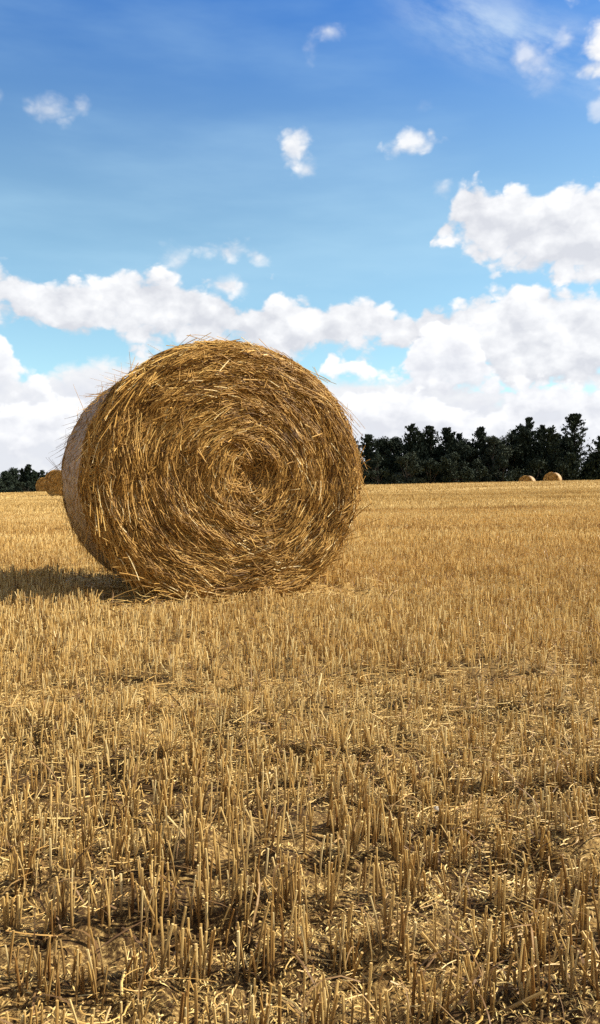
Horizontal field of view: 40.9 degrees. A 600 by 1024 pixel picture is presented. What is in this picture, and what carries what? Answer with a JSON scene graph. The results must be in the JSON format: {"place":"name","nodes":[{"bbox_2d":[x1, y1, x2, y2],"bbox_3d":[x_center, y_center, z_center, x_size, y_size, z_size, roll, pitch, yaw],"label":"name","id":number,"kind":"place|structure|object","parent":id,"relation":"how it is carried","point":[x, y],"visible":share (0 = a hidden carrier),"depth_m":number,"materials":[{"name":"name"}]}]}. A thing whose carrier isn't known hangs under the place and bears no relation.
{"place":"outdoors","nodes":[
{"label":"outdoors","id":0,"kind":"place"},
{"bbox_2d":[0,481,599,1023],"bbox_3d":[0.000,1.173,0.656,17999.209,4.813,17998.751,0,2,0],"label":"ground","id":1,"kind":"structure","parent":0,"point":[112,953],"depth_m":1.35,"materials":[{"name":"soil"}]},
{"bbox_2d":[0,480,15,492],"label":"shrub","id":2,"kind":"object","parent":1,"relation":"on","point":[5,486],"visible":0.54,"depth_m":239.00,"materials":[{"name":"green plant"}]},
{"bbox_2d":[0,471,18,488],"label":"broadleaf tree","id":3,"kind":"object","parent":1,"relation":"on","point":[6,475],"visible":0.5,"depth_m":252.89,"materials":[{"name":"green plant"}]},
{"bbox_2d":[8,467,20,480],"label":"broadleaf tree","id":4,"kind":"object","parent":1,"relation":"on","point":[16,476],"visible":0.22,"depth_m":258.26,"materials":[{"name":"green plant"}]},
{"bbox_2d":[12,481,36,492],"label":"shrub","id":5,"kind":"object","parent":1,"relation":"on","point":[27,487],"visible":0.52,"depth_m":237.43,"materials":[{"name":"green plant"}]},
{"bbox_2d":[18,464,37,491],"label":"conifer tree","id":6,"kind":"object","parent":1,"relation":"on","point":[27,474],"visible":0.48,"depth_m":249.15,"materials":[{"name":"green plant"}]},
{"bbox_2d":[36,478,44,491],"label":"straw bale","id":7,"kind":"object","parent":1,"relation":"on","point":[39,485],"visible":0.37,"depth_m":73.42},
{"bbox_2d":[37,470,45,478],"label":"broadleaf tree","id":8,"kind":"object","parent":1,"relation":"on","point":[41,472],"visible":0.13,"depth_m":264.10,"materials":[{"name":"green plant"}]},
{"bbox_2d":[43,469,62,495],"bbox_3d":[-13.677,-1.669,45.938,1.624,1.526,1.378,1,2,18],"label":"straw bale","id":9,"kind":"object","parent":1,"relation":"on","point":[51,484],"visible":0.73,"depth_m":45.39},
{"bbox_2d":[41,333,381,603],"bbox_3d":[-0.623,-0.283,5.137,1.934,1.655,1.504,-1,2,-24],"label":"straw bale","id":10,"kind":"object","parent":1,"relation":"on","point":[228,465],"visible":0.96,"depth_m":4.54},
{"bbox_2d":[0,504,599,1023],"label":"stubble","id":11,"kind":"object","parent":1,"relation":"on","point":[464,532],"visible":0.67,"depth_m":2.04,"materials":[{"name":"yellow plant"}]},
{"bbox_2d":[0,571,599,1023],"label":"straw chaff","id":12,"kind":"object","parent":1,"relation":"on","point":[316,849],"visible":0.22,"depth_m":1.60,"materials":[{"name":"yellow plant"}]},
{"bbox_2d":[0,540,599,1023],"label":"loose straw","id":13,"kind":"object","parent":1,"relation":"on","point":[266,750],"visible":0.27,"depth_m":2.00,"materials":[{"name":"yellow plant"}]},
{"bbox_2d":[0,480,599,514],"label":"distant stubble","id":14,"kind":"object","parent":1,"relation":"on","point":[548,494],"visible":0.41,"depth_m":29.37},
{"bbox_2d":[354,438,373,482],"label":"conifer tree","id":15,"kind":"object","parent":1,"relation":"on","point":[357,441],"visible":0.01,"depth_m":148.46,"materials":[{"name":"green plant"}]},
{"bbox_2d":[358,434,396,484],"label":"conifer tree","id":16,"kind":"object","parent":1,"relation":"on","point":[368,450],"visible":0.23,"depth_m":148.94,"materials":[{"name":"green plant"}]},
{"bbox_2d":[362,454,394,484],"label":"shrub","id":17,"kind":"object","parent":1,"relation":"on","point":[373,463],"visible":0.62,"depth_m":140.89,"materials":[{"name":"green plant"}]},
{"bbox_2d":[373,436,397,483],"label":"broadleaf tree","id":18,"kind":"object","parent":1,"relation":"on","point":[384,444],"visible":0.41,"depth_m":151.91,"materials":[{"name":"green plant"}]},
{"bbox_2d":[390,436,402,482],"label":"broadleaf tree","id":19,"kind":"object","parent":1,"relation":"on","point":[397,438],"visible":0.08,"depth_m":155.46,"materials":[{"name":"green plant"}]},
{"bbox_2d":[391,451,426,484],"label":"tree","id":20,"kind":"object","parent":1,"relation":"on","point":[411,470],"visible":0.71,"depth_m":140.07,"materials":[{"name":"green plant"}]},
{"bbox_2d":[388,423,438,482],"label":"conifer tree","id":21,"kind":"object","parent":1,"relation":"on","point":[414,440],"visible":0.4,"depth_m":148.29,"materials":[{"name":"green plant"}]},
{"bbox_2d":[403,425,457,481],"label":"conifer tree","id":22,"kind":"object","parent":1,"relation":"on","point":[430,431],"visible":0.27,"depth_m":149.21,"materials":[{"name":"green plant"}]},
{"bbox_2d":[420,457,444,483],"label":"shrub","id":23,"kind":"object","parent":1,"relation":"on","point":[429,465],"visible":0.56,"depth_m":141.06,"materials":[{"name":"green plant"}]},
{"bbox_2d":[427,426,470,480],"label":"conifer tree","id":24,"kind":"object","parent":1,"relation":"on","point":[446,431],"visible":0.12,"depth_m":152.00,"materials":[{"name":"green plant"}]},
{"bbox_2d":[438,452,475,482],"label":"broadleaf tree","id":25,"kind":"object","parent":1,"relation":"on","point":[452,471],"visible":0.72,"depth_m":139.77,"materials":[{"name":"green plant"}]},
{"bbox_2d":[453,438,480,482],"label":"broadleaf tree","id":26,"kind":"object","parent":1,"relation":"on","point":[466,451],"visible":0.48,"depth_m":147.57,"materials":[{"name":"green plant"}]},
{"bbox_2d":[458,457,489,482],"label":"shrub","id":27,"kind":"object","parent":1,"relation":"on","point":[478,472],"visible":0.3,"depth_m":140.87,"materials":[{"name":"green plant"}]},
{"bbox_2d":[466,426,506,482],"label":"conifer tree","id":28,"kind":"object","parent":1,"relation":"on","point":[480,445],"visible":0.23,"depth_m":149.92,"materials":[{"name":"green plant"}]},
{"bbox_2d":[478,435,512,481],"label":"broadleaf tree","id":29,"kind":"object","parent":1,"relation":"on","point":[494,444],"visible":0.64,"depth_m":145.32,"materials":[{"name":"green plant"}]},
{"bbox_2d":[484,456,524,481],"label":"shrub","id":30,"kind":"object","parent":1,"relation":"on","point":[511,475],"visible":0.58,"depth_m":140.94,"materials":[{"name":"green plant"}]},
{"bbox_2d":[491,429,531,479],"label":"broadleaf tree","id":31,"kind":"object","parent":1,"relation":"on","point":[510,439],"visible":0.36,"depth_m":148.49,"materials":[{"name":"green plant"}]},
{"bbox_2d":[518,476,534,481],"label":"straw bale","id":32,"kind":"object","parent":1,"relation":"on","point":[526,478],"visible":0.34,"depth_m":83.42},
{"bbox_2d":[507,417,549,480],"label":"conifer tree","id":33,"kind":"object","parent":1,"relation":"on","point":[525,438],"visible":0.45,"depth_m":147.49,"materials":[{"name":"green plant"}]},
{"bbox_2d":[522,457,548,481],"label":"shrub","id":34,"kind":"object","parent":1,"relation":"on","point":[533,464],"visible":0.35,"depth_m":141.65,"materials":[{"name":"green plant"}]},
{"bbox_2d":[530,424,561,476],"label":"conifer tree","id":35,"kind":"object","parent":1,"relation":"on","point":[541,427],"visible":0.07,"depth_m":151.79,"materials":[{"name":"green plant"}]},
{"bbox_2d":[543,472,561,480],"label":"straw bale","id":36,"kind":"object","parent":1,"relation":"on","point":[552,476],"visible":0.58,"depth_m":79.41},
{"bbox_2d":[555,459,576,480],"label":"shrub","id":37,"kind":"object","parent":1,"relation":"on","point":[563,465],"visible":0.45,"depth_m":140.21,"materials":[{"name":"green plant"}]},
{"bbox_2d":[534,413,599,480],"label":"conifer tree","id":38,"kind":"object","parent":1,"relation":"on","point":[566,448],"visible":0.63,"depth_m":143.35,"materials":[{"name":"green plant"}]},
{"bbox_2d":[577,452,598,479],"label":"conifer tree","id":39,"kind":"object","parent":1,"relation":"on","point":[589,468],"visible":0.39,"depth_m":141.76,"materials":[{"name":"green plant"}]},
{"bbox_2d":[0,0,599,474],"label":"sky","id":40,"kind":"structure","parent":0,"point":[399,200],"materials":[{"name":"blue"}]}
]}

